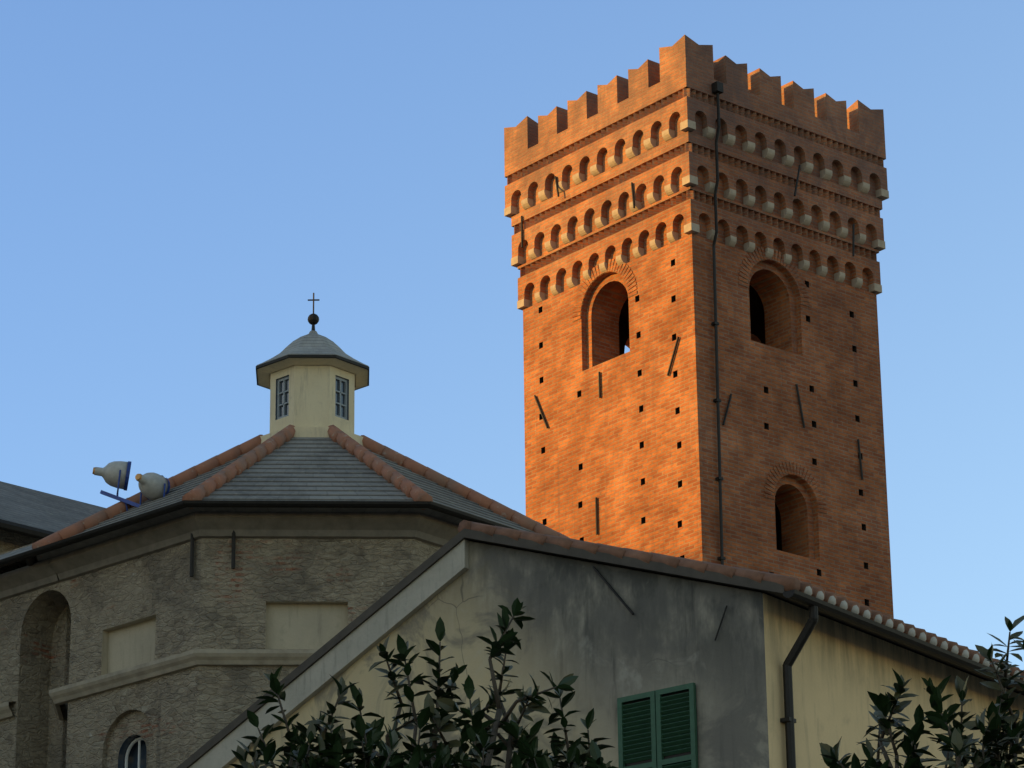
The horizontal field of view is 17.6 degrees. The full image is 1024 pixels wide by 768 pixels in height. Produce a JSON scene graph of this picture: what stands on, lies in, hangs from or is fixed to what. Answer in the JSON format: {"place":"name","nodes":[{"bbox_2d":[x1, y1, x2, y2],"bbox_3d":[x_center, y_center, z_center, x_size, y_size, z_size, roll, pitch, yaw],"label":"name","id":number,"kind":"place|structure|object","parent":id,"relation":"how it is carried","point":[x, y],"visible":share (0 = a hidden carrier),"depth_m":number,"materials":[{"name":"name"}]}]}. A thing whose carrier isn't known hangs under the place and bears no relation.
{"place":"outdoors","nodes":[
{"label":"outdoors","id":0,"kind":"place"},
{"bbox_2d":[0,582,70,767],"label":"brick wall","id":1,"kind":"structure","parent":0,"point":[33,637],"depth_m":45.05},
{"bbox_2d":[61,538,439,767],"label":"chapel walls","id":2,"kind":"structure","parent":0,"point":[291,593],"depth_m":42.93,"materials":[{"name":"beige brick"}]},
{"bbox_2d":[125,737,143,767],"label":"chapel window frames","id":3,"kind":"structure","parent":2,"relation":"in","point":[139,739],"depth_m":43.15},
{"bbox_2d":[0,512,458,720],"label":"cornice","id":4,"kind":"structure","parent":2,"relation":"attached to","point":[178,531],"depth_m":43.05,"materials":[{"name":"beige stone"}]},
{"bbox_2d":[0,437,534,561],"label":"slate roof","id":5,"kind":"structure","parent":2,"relation":"on","point":[310,469],"depth_m":44.17,"materials":[{"name":"grey stone"}]},
{"bbox_2d":[0,500,517,576],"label":"chapel gutters","id":6,"kind":"object","parent":5,"relation":"attached to","point":[24,530],"visible":0.48,"depth_m":42.95,"materials":[{"name":"black metal"}]},
{"bbox_2d":[100,461,169,510],"bbox_3d":[-5.155,1.665,45.397,1.057,1.379,0.414,-15,-25,33],"label":"floodlight bracket","id":7,"kind":"object","parent":6,"relation":"attached to","point":[121,499],"visible":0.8,"depth_m":45.45,"materials":[{"name":"metal"}]},
{"bbox_2d":[94,461,167,500],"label":"floodlights","id":8,"kind":"object","parent":7,"relation":"attached to","point":[151,486],"visible":1,"depth_m":45.25,"materials":[{"name":"grey metal"}]},
{"bbox_2d":[92,467,141,480],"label":"floodlight end caps","id":9,"kind":"object","parent":8,"relation":"attached to","point":[138,477],"visible":1,"depth_m":44.99,"materials":[{"name":"beige metal"}]},
{"bbox_2d":[32,425,570,557],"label":"ridge tiles","id":10,"kind":"object","parent":5,"relation":"on","point":[254,450],"visible":0.41,"depth_m":45.41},
{"bbox_2d":[260,365,362,445],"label":"wall","id":11,"kind":"structure","parent":5,"relation":"on","point":[310,398],"depth_m":46.71,"materials":[{"name":"paint"}]},
{"bbox_2d":[256,330,367,365],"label":"lantern roof","id":12,"kind":"structure","parent":11,"relation":"on","point":[313,342],"depth_m":47.10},
{"bbox_2d":[256,293,368,389],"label":"trim","id":13,"kind":"structure","parent":12,"relation":"on","point":[313,319],"depth_m":46.92,"materials":[{"name":"black metal"}]},
{"bbox_2d":[277,376,346,419],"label":"cupola windows","id":14,"kind":"structure","parent":11,"relation":"in","point":[285,391],"depth_m":46.88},
{"bbox_2d":[257,358,367,389],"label":"cupola eaves","id":15,"kind":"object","parent":11,"relation":"attached to","point":[263,373],"depth_m":46.95,"materials":[{"name":"beige paint"}]},
{"bbox_2d":[229,597,617,767],"bbox_3d":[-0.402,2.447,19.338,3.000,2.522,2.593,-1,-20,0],"label":"shrub leaves","id":16,"kind":"object","parent":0,"point":[331,749],"visible":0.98,"depth_m":19.44,"materials":[{"name":"green plant"}]},
{"bbox_2d":[0,0,1023,669],"label":"sky","id":17,"kind":"structure","parent":0,"point":[180,179],"materials":[{"name":"blue"}]},
{"bbox_2d":[227,541,1023,767],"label":"house","id":18,"kind":"structure","parent":0,"point":[596,636],"depth_m":34.44,"materials":[{"name":"beige paint"}]},
{"bbox_2d":[189,539,468,767],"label":"gable trim","id":19,"kind":"structure","parent":18,"relation":"attached to","point":[405,604],"depth_m":36.54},
{"bbox_2d":[177,529,1023,767],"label":"roof eaves","id":20,"kind":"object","parent":18,"relation":"on","point":[774,589],"depth_m":35.52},
{"bbox_2d":[458,520,1023,679],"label":"house roof tiles","id":21,"kind":"object","parent":20,"relation":"on","point":[788,583],"visible":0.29,"depth_m":34.43,"materials":[{"name":"brown ceramic"}]},
{"bbox_2d":[804,586,1023,680],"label":"roof tile ends","id":22,"kind":"object","parent":21,"relation":"attached to","point":[878,618],"visible":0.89,"depth_m":34.51,"materials":[{"name":"brown ceramic"}]},
{"bbox_2d":[617,683,697,767],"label":"window shutters","id":23,"kind":"object","parent":18,"relation":"attached to","point":[657,728],"visible":1,"depth_m":33.62,"materials":[{"name":"green wood"}]},
{"bbox_2d":[592,566,1023,767],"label":"house gutter pipes","id":24,"kind":"object","parent":18,"relation":"attached to","point":[815,605],"visible":1,"depth_m":33.44,"materials":[{"name":"black metal"}]},
{"bbox_2d":[523,234,893,618],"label":"tower wall","id":25,"kind":"structure","parent":0,"point":[633,449],"depth_m":63.18,"materials":[{"name":"orange brick"}]},
{"bbox_2d":[521,81,862,564],"bbox_3d":[3.372,1.858,62.688,3.114,15.220,6.699,69,-71,-68],"label":"tower ironwork","id":26,"kind":"object","parent":25,"relation":"attached to","point":[717,88],"visible":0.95,"depth_m":62.93,"materials":[{"name":"black metal"}]},
{"bbox_2d":[504,35,887,306],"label":"tower battlements","id":27,"kind":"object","parent":25,"relation":"on","point":[617,115],"depth_m":64.92,"materials":[{"name":"orange brick"}]},
{"bbox_2d":[504,119,888,309],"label":"corbels","id":28,"kind":"object","parent":27,"relation":"attached to","point":[668,134],"visible":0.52,"depth_m":64.75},
{"bbox_2d":[572,247,827,513],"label":"brick window arches","id":29,"kind":"structure","parent":25,"relation":"attached to","point":[624,272],"depth_m":63.74,"materials":[{"name":"orange brick"}]},
{"bbox_2d":[819,615,1023,767],"bbox_3d":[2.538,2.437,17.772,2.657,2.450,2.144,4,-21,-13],"label":"shrub leaves","id":30,"kind":"object","parent":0,"point":[957,742],"visible":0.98,"depth_m":17.84,"materials":[{"name":"green plant"}]},
{"label":"ground","id":31,"kind":"structure","parent":0,"visible":0},
{"bbox_2d":[0,530,40,573],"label":"nave walls","id":32,"kind":"structure","parent":31,"relation":"on","point":[10,541],"depth_m":50.98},
{"bbox_2d":[0,481,104,531],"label":"neighbouring roof","id":33,"kind":"structure","parent":32,"relation":"on","point":[37,509],"depth_m":54.81,"materials":[{"name":"grey tile"}]}
]}

